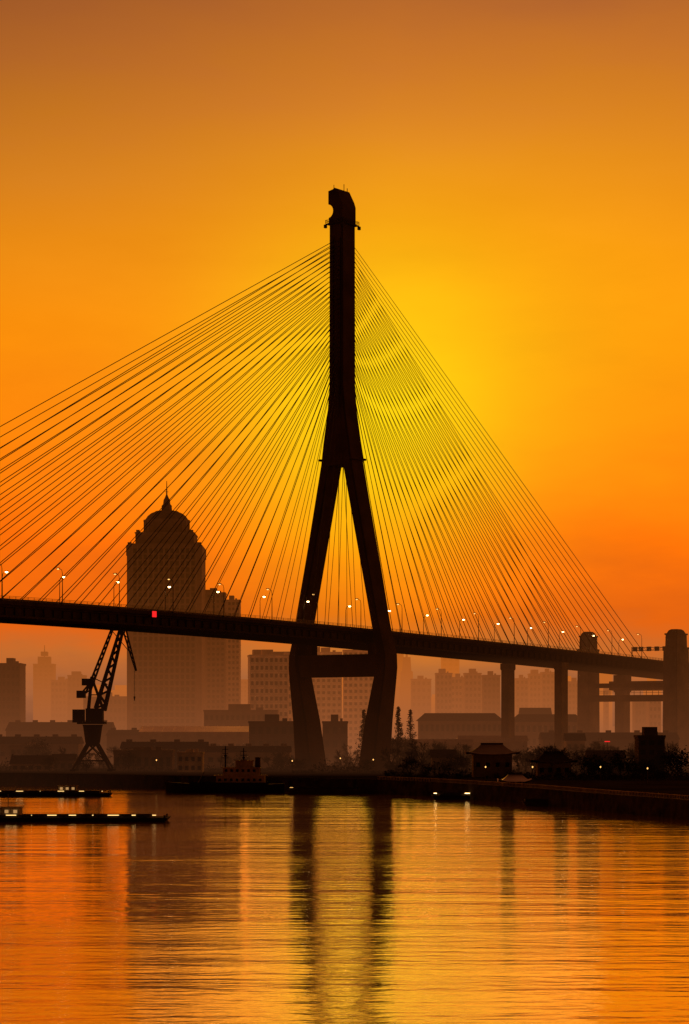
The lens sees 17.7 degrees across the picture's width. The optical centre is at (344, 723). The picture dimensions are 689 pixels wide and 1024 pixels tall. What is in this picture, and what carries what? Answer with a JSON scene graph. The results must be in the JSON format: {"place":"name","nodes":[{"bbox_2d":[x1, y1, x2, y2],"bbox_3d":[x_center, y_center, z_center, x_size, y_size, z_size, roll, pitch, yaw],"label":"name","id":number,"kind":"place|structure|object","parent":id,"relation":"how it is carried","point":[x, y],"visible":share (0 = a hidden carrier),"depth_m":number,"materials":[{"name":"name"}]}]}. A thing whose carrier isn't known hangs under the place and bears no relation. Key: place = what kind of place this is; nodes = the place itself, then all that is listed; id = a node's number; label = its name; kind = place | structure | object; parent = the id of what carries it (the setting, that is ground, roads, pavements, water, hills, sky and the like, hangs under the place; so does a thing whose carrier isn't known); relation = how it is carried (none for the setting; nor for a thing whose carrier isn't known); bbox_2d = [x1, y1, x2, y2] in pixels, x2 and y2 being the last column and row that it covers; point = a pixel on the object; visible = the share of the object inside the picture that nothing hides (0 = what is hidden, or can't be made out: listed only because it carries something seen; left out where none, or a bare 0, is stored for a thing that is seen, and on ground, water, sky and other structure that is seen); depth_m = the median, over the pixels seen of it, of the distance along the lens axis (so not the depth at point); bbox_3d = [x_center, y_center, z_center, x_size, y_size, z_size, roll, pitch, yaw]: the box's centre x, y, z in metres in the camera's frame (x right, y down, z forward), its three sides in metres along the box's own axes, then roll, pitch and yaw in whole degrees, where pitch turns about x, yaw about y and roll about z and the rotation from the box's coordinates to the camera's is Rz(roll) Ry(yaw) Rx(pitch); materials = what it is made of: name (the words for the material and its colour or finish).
{"place":"outdoors","nodes":[
{"label":"outdoors","id":0,"kind":"place"},
{"bbox_2d":[0,786,688,1023],"bbox_3d":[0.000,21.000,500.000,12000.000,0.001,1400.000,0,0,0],"label":"water","id":1,"kind":"structure","parent":0,"point":[244,908],"depth_m":246.25,"materials":[{"name":"orange liquid"}]},
{"bbox_2d":[0,785,112,796],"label":"barge","id":2,"kind":"object","parent":1,"relation":"on","point":[67,791],"visible":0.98,"depth_m":637.00,"materials":[{"name":"paint"}]},
{"bbox_2d":[0,806,170,821],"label":"barge","id":3,"kind":"object","parent":1,"relation":"on","point":[11,814],"visible":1,"depth_m":473.29,"materials":[{"name":"paint"}]},
{"bbox_2d":[165,746,284,792],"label":"workboat","id":4,"kind":"object","parent":1,"relation":"on","point":[244,776],"visible":0.94,"depth_m":669.00,"materials":[{"name":"paint"}]},
{"bbox_2d":[288,787,359,793],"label":"pontoon","id":5,"kind":"object","parent":1,"relation":"on","point":[321,790],"visible":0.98,"depth_m":656.50,"materials":[{"name":"paint"}]},
{"bbox_2d":[431,792,469,799],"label":"barge","id":6,"kind":"object","parent":1,"relation":"on","point":[449,796],"visible":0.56,"depth_m":611.50,"materials":[{"name":"paint"}]},
{"bbox_2d":[522,799,547,805],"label":"boat","id":7,"kind":"object","parent":1,"relation":"on","point":[534,802],"visible":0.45,"depth_m":563.00,"materials":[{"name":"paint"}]},
{"bbox_2d":[0,773,688,819],"bbox_3d":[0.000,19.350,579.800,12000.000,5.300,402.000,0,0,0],"label":"river bank","id":8,"kind":"structure","parent":0,"point":[650,806],"depth_m":638.67,"materials":[{"name":"soil"}]},
{"bbox_2d":[0,726,688,799],"bbox_3d":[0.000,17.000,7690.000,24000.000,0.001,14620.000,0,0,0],"label":"ground","id":9,"kind":"structure","parent":0,"point":[677,787],"depth_m":673.58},
{"bbox_2d":[0,658,25,736],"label":"office block","id":10,"kind":"structure","parent":9,"relation":"on","point":[12,689],"depth_m":1150.00,"materials":[{"name":"concrete"}]},
{"bbox_2d":[9,742,42,765],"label":"workshop","id":11,"kind":"structure","parent":9,"relation":"on","point":[18,749],"depth_m":880.00,"materials":[{"name":"brown concrete"}]},
{"bbox_2d":[10,755,55,770],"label":"shed","id":12,"kind":"structure","parent":9,"relation":"on","point":[17,762],"depth_m":790.09,"materials":[{"name":"metal"}]},
{"bbox_2d":[23,736,52,754],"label":"evergreen tree","id":13,"kind":"object","parent":9,"relation":"on","point":[41,747],"visible":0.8,"depth_m":858.39,"materials":[{"name":"green plant"}]},
{"bbox_2d":[0,734,84,765],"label":"warehouse","id":14,"kind":"structure","parent":9,"relation":"on","point":[73,743],"depth_m":891.42,"materials":[{"name":"concrete"}]},
{"bbox_2d":[33,645,55,721],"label":"office tower","id":15,"kind":"structure","parent":9,"relation":"on","point":[44,671],"depth_m":2200.00,"materials":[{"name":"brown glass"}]},
{"bbox_2d":[50,677,67,721],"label":"building","id":16,"kind":"structure","parent":9,"relation":"on","point":[59,699],"depth_m":1900.00,"materials":[{"name":"brown concrete"}]},
{"bbox_2d":[5,720,114,759],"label":"warehouse","id":17,"kind":"structure","parent":9,"relation":"on","point":[68,728],"depth_m":1011.37,"materials":[{"name":"brick"}]},
{"bbox_2d":[52,754,77,770],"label":"shed","id":18,"kind":"structure","parent":9,"relation":"on","point":[67,761],"depth_m":800.00,"materials":[{"name":"tile"}]},
{"bbox_2d":[67,671,86,719],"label":"building","id":19,"kind":"structure","parent":9,"relation":"on","point":[75,678],"depth_m":1850.00,"materials":[{"name":"brown concrete"}]},
{"bbox_2d":[76,757,95,771],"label":"evergreen tree","id":20,"kind":"object","parent":9,"relation":"on","point":[83,764],"visible":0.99,"depth_m":770.05,"materials":[{"name":"green plant"}]},
{"bbox_2d":[70,630,136,770],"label":"harbour crane","id":21,"kind":"object","parent":9,"relation":"on","point":[92,733],"visible":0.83,"depth_m":766.04,"materials":[{"name":"paint"}]},
{"bbox_2d":[83,692,126,729],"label":"building","id":22,"kind":"structure","parent":9,"relation":"on","point":[116,712],"depth_m":1500.00,"materials":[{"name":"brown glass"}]},
{"bbox_2d":[111,685,126,695],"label":"apartment block","id":23,"kind":"structure","parent":9,"relation":"on","point":[120,690],"depth_m":3356.40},
{"bbox_2d":[106,728,139,762],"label":"warehouse","id":24,"kind":"structure","parent":9,"relation":"on","point":[115,738],"depth_m":960.00,"materials":[{"name":"brick"}]},
{"bbox_2d":[113,747,175,770],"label":"workshop","id":25,"kind":"structure","parent":9,"relation":"on","point":[147,756],"depth_m":800.00,"materials":[{"name":"brown concrete"}]},
{"bbox_2d":[119,739,208,767],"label":"warehouse","id":26,"kind":"structure","parent":9,"relation":"on","point":[200,745],"depth_m":848.30,"materials":[{"name":"concrete"}]},
{"bbox_2d":[126,481,205,729],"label":"skyscraper","id":27,"kind":"structure","parent":9,"relation":"on","point":[170,681],"depth_m":1299.85,"materials":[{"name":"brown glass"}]},
{"bbox_2d":[133,599,194,728],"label":"lower windows","id":28,"kind":"structure","parent":27,"relation":"in","point":[150,600],"depth_m":1300.01,"materials":[{"name":"brown glass"}]},
{"bbox_2d":[176,749,204,771],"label":"house","id":29,"kind":"structure","parent":9,"relation":"on","point":[189,760],"depth_m":775.00,"materials":[{"name":"brown concrete"}]},
{"bbox_2d":[139,726,248,745],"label":"warehouse","id":30,"kind":"structure","parent":9,"relation":"on","point":[226,735],"depth_m":940.00,"materials":[{"name":"metal"}]},
{"bbox_2d":[206,588,226,709],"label":"tower block","id":31,"kind":"structure","parent":9,"relation":"on","point":[215,673],"depth_m":1339.84,"materials":[{"name":"brown concrete"}]},
{"bbox_2d":[207,695,223,707],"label":"lower windows","id":32,"kind":"structure","parent":31,"relation":"in","point":[222,696],"depth_m":1339.97,"materials":[{"name":"brown glass"}]},
{"bbox_2d":[226,595,240,709],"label":"tower block","id":33,"kind":"structure","parent":9,"relation":"on","point":[233,671],"depth_m":1365.00,"materials":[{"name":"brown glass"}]},
{"bbox_2d":[203,704,278,725],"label":"building","id":34,"kind":"structure","parent":9,"relation":"on","point":[238,714],"depth_m":1050.00,"materials":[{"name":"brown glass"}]},
{"bbox_2d":[241,679,247,703],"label":"building","id":35,"kind":"structure","parent":9,"relation":"on","point":[244,691],"depth_m":2000.00,"materials":[{"name":"brown concrete"}]},
{"bbox_2d":[205,743,291,768],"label":"warehouse","id":36,"kind":"structure","parent":9,"relation":"on","point":[213,751],"depth_m":835.00,"materials":[{"name":"concrete"}]},
{"bbox_2d":[247,650,288,720],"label":"apartment block","id":37,"kind":"structure","parent":9,"relation":"on","point":[267,679],"depth_m":1150.14,"materials":[{"name":"brown concrete"}]},
{"bbox_2d":[248,714,294,759],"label":"building","id":38,"kind":"structure","parent":9,"relation":"on","point":[272,729],"depth_m":905.00,"materials":[{"name":"concrete"}]},
{"bbox_2d":[284,652,292,720],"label":"apartment block","id":39,"kind":"structure","parent":9,"relation":"on","point":[290,716],"depth_m":1185.00,"materials":[{"name":"brown concrete"}]},
{"bbox_2d":[291,759,307,769],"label":"evergreen tree","id":40,"kind":"object","parent":9,"relation":"on","point":[298,764],"visible":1,"depth_m":781.00,"materials":[{"name":"green plant"}]},
{"bbox_2d":[312,647,341,736],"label":"apartment block","id":41,"kind":"structure","parent":9,"relation":"on","point":[328,693],"depth_m":1400.00,"materials":[{"name":"brown concrete"}]},
{"bbox_2d":[322,715,347,763],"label":"building","id":42,"kind":"structure","parent":9,"relation":"on","point":[335,733],"depth_m":925.00,"materials":[{"name":"concrete"}]},
{"bbox_2d":[0,188,688,771],"bbox_3d":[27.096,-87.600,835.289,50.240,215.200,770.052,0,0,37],"label":"cable stayed bridge","id":43,"kind":"structure","parent":9,"relation":"on","point":[380,642],"depth_m":797.34,"materials":[{"name":"concrete"}]},
{"bbox_2d":[631,646,664,656],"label":"sign gantry","id":44,"kind":"object","parent":43,"relation":"on","point":[656,648],"visible":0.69,"depth_m":984.26,"materials":[{"name":"metal"}]},
{"bbox_2d":[0,748,688,780],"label":"undergrowth","id":45,"kind":"object","parent":9,"relation":"on","point":[676,776],"visible":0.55,"depth_m":747.34,"materials":[{"name":"black plant"}]},
{"bbox_2d":[342,650,373,749],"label":"apartment block","id":46,"kind":"structure","parent":9,"relation":"on","point":[356,693],"depth_m":1420.00,"materials":[{"name":"brown concrete"}]},
{"bbox_2d":[355,709,365,758],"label":"conifer tree","id":47,"kind":"object","parent":9,"relation":"on","point":[361,731],"visible":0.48,"depth_m":879.56,"materials":[{"name":"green plant"}]},
{"bbox_2d":[358,758,374,769],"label":"evergreen tree","id":48,"kind":"object","parent":9,"relation":"on","point":[367,763],"visible":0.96,"depth_m":770.97,"materials":[{"name":"green plant"}]},
{"bbox_2d":[381,746,402,761],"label":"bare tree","id":49,"kind":"object","parent":9,"relation":"on","point":[387,753],"visible":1,"depth_m":764.06,"materials":[{"name":"brown plant"}]},
{"bbox_2d":[392,686,399,736],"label":"apartment block","id":50,"kind":"structure","parent":9,"relation":"on","point":[396,702],"depth_m":2671.90,"materials":[{"name":"concrete"}]},
{"bbox_2d":[391,706,405,763],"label":"conifer tree","id":51,"kind":"object","parent":9,"relation":"on","point":[397,723],"visible":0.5,"depth_m":859.63,"materials":[{"name":"green plant"}]},
{"bbox_2d":[391,735,407,762],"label":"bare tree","id":52,"kind":"object","parent":9,"relation":"on","point":[398,741],"visible":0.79,"depth_m":794.40,"materials":[{"name":"brown plant"}]},
{"bbox_2d":[378,776,430,780],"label":"fence","id":53,"kind":"object","parent":9,"relation":"on","point":[402,778],"visible":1,"depth_m":649.89,"materials":[{"name":"metal"}]},
{"bbox_2d":[403,709,416,766],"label":"conifer tree","id":54,"kind":"object","parent":9,"relation":"on","point":[410,725],"visible":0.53,"depth_m":869.76,"materials":[{"name":"green plant"}]},
{"bbox_2d":[396,755,424,775],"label":"evergreen tree","id":55,"kind":"object","parent":9,"relation":"on","point":[411,761],"visible":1,"depth_m":711.72,"materials":[{"name":"green plant"}]},
{"bbox_2d":[405,750,424,771],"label":"bare tree","id":56,"kind":"object","parent":9,"relation":"on","point":[411,752],"visible":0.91,"depth_m":749.19,"materials":[{"name":"brown plant"}]},
{"bbox_2d":[407,738,429,771],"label":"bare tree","id":57,"kind":"object","parent":9,"relation":"on","point":[416,752],"visible":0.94,"depth_m":749.38,"materials":[{"name":"brown plant"}]},
{"bbox_2d":[410,676,431,738],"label":"building","id":58,"kind":"structure","parent":9,"relation":"on","point":[420,696],"depth_m":1900.00,"materials":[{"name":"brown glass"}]},
{"bbox_2d":[391,739,473,764],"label":"warehouse","id":59,"kind":"structure","parent":9,"relation":"on","point":[451,743],"depth_m":881.13,"materials":[{"name":"metal"}]},
{"bbox_2d":[431,694,434,712],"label":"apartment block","id":60,"kind":"structure","parent":9,"relation":"on","point":[433,703],"depth_m":3408.67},
{"bbox_2d":[429,749,456,773],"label":"house","id":61,"kind":"structure","parent":9,"relation":"on","point":[441,754],"depth_m":745.52,"materials":[{"name":"tile"}]},
{"bbox_2d":[435,669,452,712],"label":"apartment block","id":62,"kind":"structure","parent":9,"relation":"on","point":[443,691],"depth_m":1650.00,"materials":[{"name":"brown concrete"}]},
{"bbox_2d":[441,658,458,673],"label":"office tower","id":63,"kind":"structure","parent":9,"relation":"on","point":[449,665],"depth_m":3300.00,"materials":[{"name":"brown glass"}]},
{"bbox_2d":[431,778,479,784],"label":"fence","id":64,"kind":"object","parent":9,"relation":"on","point":[455,781],"visible":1,"depth_m":621.92,"materials":[{"name":"metal"}]},
{"bbox_2d":[452,674,463,712],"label":"apartment block","id":65,"kind":"structure","parent":9,"relation":"on","point":[457,693],"depth_m":1680.00,"materials":[{"name":"brown concrete"}]},
{"bbox_2d":[416,713,500,738],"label":"hall","id":66,"kind":"structure","parent":9,"relation":"on","point":[442,725],"depth_m":1000.00,"materials":[{"name":"concrete"}]},
{"bbox_2d":[454,741,470,754],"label":"bare tree","id":67,"kind":"object","parent":9,"relation":"on","point":[465,747],"visible":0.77,"depth_m":805.14,"materials":[{"name":"brown plant"}]},
{"bbox_2d":[463,669,481,712],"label":"apartment block","id":68,"kind":"structure","parent":9,"relation":"on","point":[472,691],"depth_m":1640.00,"materials":[{"name":"brown concrete"}]},
{"bbox_2d":[481,671,500,716],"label":"building","id":69,"kind":"structure","parent":9,"relation":"on","point":[490,694],"depth_m":1560.00,"materials":[{"name":"brown concrete"}]},
{"bbox_2d":[464,743,519,776],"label":"pavilion","id":70,"kind":"structure","parent":9,"relation":"on","point":[495,758],"depth_m":701.79,"materials":[{"name":"wood"}]},
{"bbox_2d":[457,735,528,764],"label":"warehouse","id":71,"kind":"structure","parent":9,"relation":"on","point":[514,743],"depth_m":905.00,"materials":[{"name":"metal"}]},
{"bbox_2d":[483,781,537,787],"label":"fence","id":72,"kind":"object","parent":9,"relation":"on","point":[489,783],"visible":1,"depth_m":590.47,"materials":[{"name":"metal"}]},
{"bbox_2d":[497,773,532,784],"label":"pavilion","id":73,"kind":"structure","parent":9,"relation":"on","point":[513,778],"depth_m":613.58,"materials":[{"name":"tile"}]},
{"bbox_2d":[512,753,521,771],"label":"bare tree","id":74,"kind":"object","parent":9,"relation":"on","point":[516,757],"visible":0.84,"depth_m":753.35,"materials":[{"name":"brown plant"}]},
{"bbox_2d":[515,675,528,715],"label":"building","id":75,"kind":"structure","parent":9,"relation":"on","point":[521,691],"depth_m":1750.00,"materials":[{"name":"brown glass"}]},
{"bbox_2d":[513,750,536,772],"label":"evergreen tree","id":76,"kind":"object","parent":9,"relation":"on","point":[522,761],"visible":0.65,"depth_m":767.35,"materials":[{"name":"green plant"}]},
{"bbox_2d":[518,744,544,769],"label":"evergreen tree","id":77,"kind":"object","parent":9,"relation":"on","point":[530,752],"visible":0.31,"depth_m":780.07,"materials":[{"name":"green plant"}]},
{"bbox_2d":[527,670,539,707],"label":"building","id":78,"kind":"structure","parent":9,"relation":"on","point":[534,689],"depth_m":1800.00,"materials":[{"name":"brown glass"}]},
{"bbox_2d":[519,708,551,713],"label":"hall","id":79,"kind":"structure","parent":9,"relation":"on","point":[535,711],"depth_m":1086.29,"materials":[{"name":"brick"}]},
{"bbox_2d":[515,714,576,754],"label":"hall","id":80,"kind":"structure","parent":9,"relation":"on","point":[531,727],"depth_m":1010.00,"materials":[{"name":"concrete"}]},
{"bbox_2d":[540,669,553,713],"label":"building","id":81,"kind":"structure","parent":9,"relation":"on","point":[546,688],"depth_m":1760.00,"materials":[{"name":"brown concrete"}]},
{"bbox_2d":[529,751,577,778],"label":"pavilion","id":82,"kind":"structure","parent":9,"relation":"on","point":[546,759],"depth_m":681.50,"materials":[{"name":"tile"}]},
{"bbox_2d":[558,747,579,764],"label":"bare tree","id":83,"kind":"object","parent":9,"relation":"on","point":[574,755],"visible":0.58,"depth_m":731.44,"materials":[{"name":"brown plant"}]},
{"bbox_2d":[538,784,603,793],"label":"fence","id":84,"kind":"object","parent":9,"relation":"on","point":[561,788],"visible":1,"depth_m":547.25,"materials":[{"name":"white paint"}]},
{"bbox_2d":[568,678,576,714],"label":"building","id":85,"kind":"structure","parent":9,"relation":"on","point":[572,696],"depth_m":1700.00,"materials":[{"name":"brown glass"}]},
{"bbox_2d":[562,733,585,761],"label":"house","id":86,"kind":"structure","parent":9,"relation":"on","point":[570,740],"depth_m":880.16,"materials":[{"name":"tile"}]},
{"bbox_2d":[566,748,584,770],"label":"evergreen tree","id":87,"kind":"object","parent":9,"relation":"on","point":[571,753],"visible":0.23,"depth_m":759.98,"materials":[{"name":"green plant"}]},
{"bbox_2d":[575,754,602,778],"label":"tree","id":88,"kind":"object","parent":9,"relation":"on","point":[593,767],"visible":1,"depth_m":674.15,"materials":[{"name":"green plant"}]},
{"bbox_2d":[578,752,605,772],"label":"evergreen tree","id":89,"kind":"object","parent":9,"relation":"on","point":[596,757],"visible":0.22,"depth_m":713.25,"materials":[{"name":"green plant"}]},
{"bbox_2d":[595,759,611,776],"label":"evergreen tree","id":90,"kind":"object","parent":9,"relation":"on","point":[605,765],"visible":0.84,"depth_m":681.11,"materials":[{"name":"green plant"}]},
{"bbox_2d":[585,750,625,774],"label":"house","id":91,"kind":"structure","parent":9,"relation":"on","point":[602,753],"depth_m":731.16,"materials":[{"name":"tile"}]},
{"bbox_2d":[599,673,611,731],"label":"apartment block","id":92,"kind":"structure","parent":9,"relation":"on","point":[605,678],"depth_m":3477.49,"materials":[{"name":"concrete"}]},
{"bbox_2d":[603,688,608,731],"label":"building","id":93,"kind":"structure","parent":9,"relation":"on","point":[605,713],"depth_m":1750.00,"materials":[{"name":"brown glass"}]},
{"bbox_2d":[538,730,679,760],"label":"warehouse","id":94,"kind":"structure","parent":9,"relation":"on","point":[621,740],"depth_m":932.18,"materials":[{"name":"brick"}]},
{"bbox_2d":[604,746,639,776],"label":"evergreen tree","id":95,"kind":"object","parent":9,"relation":"on","point":[617,759],"visible":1,"depth_m":683.00,"materials":[{"name":"green plant"}]},
{"bbox_2d":[632,702,645,731],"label":"building","id":96,"kind":"structure","parent":9,"relation":"on","point":[638,715],"depth_m":1500.00,"materials":[{"name":"brown glass"}]},
{"bbox_2d":[634,759,659,775],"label":"evergreen tree","id":97,"kind":"object","parent":9,"relation":"on","point":[644,766],"visible":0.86,"depth_m":702.13,"materials":[{"name":"green plant"}]},
{"bbox_2d":[605,790,688,799],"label":"fence","id":98,"kind":"object","parent":9,"relation":"on","point":[646,794],"visible":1,"depth_m":505.83,"materials":[{"name":"metal"}]},
{"bbox_2d":[634,727,665,775],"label":"building","id":99,"kind":"structure","parent":9,"relation":"on","point":[649,740],"depth_m":720.00,"materials":[{"name":"brick"}]},
{"bbox_2d":[643,678,661,731],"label":"apartment block","id":100,"kind":"structure","parent":9,"relation":"on","point":[649,679],"depth_m":3686.85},
{"bbox_2d":[646,701,660,731],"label":"building","id":101,"kind":"structure","parent":9,"relation":"on","point":[653,713],"depth_m":1450.00,"materials":[{"name":"brown glass"}]},
{"bbox_2d":[652,747,681,771],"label":"evergreen tree","id":102,"kind":"object","parent":9,"relation":"on","point":[657,759],"visible":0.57,"depth_m":718.94,"materials":[{"name":"green plant"}]},
{"bbox_2d":[660,745,688,775],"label":"evergreen tree","id":103,"kind":"object","parent":9,"relation":"on","point":[682,759],"visible":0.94,"depth_m":696.38,"materials":[{"name":"green plant"}]},
{"bbox_2d":[0,0,688,725],"label":"sky","id":104,"kind":"structure","parent":0,"point":[515,173],"materials":[{"name":"orange"}]},
{"bbox_2d":[396,626,403,685],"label":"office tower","id":105,"kind":"structure","parent":0,"point":[399,662],"depth_m":2992.94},
{"bbox_2d":[399,654,412,737],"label":"office tower","id":106,"kind":"structure","parent":0,"point":[406,674],"depth_m":2591.41,"materials":[{"name":"concrete"}]},
{"bbox_2d":[436,781,688,799],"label":"path","id":107,"kind":"structure","parent":0,"point":[573,790],"depth_m":558.04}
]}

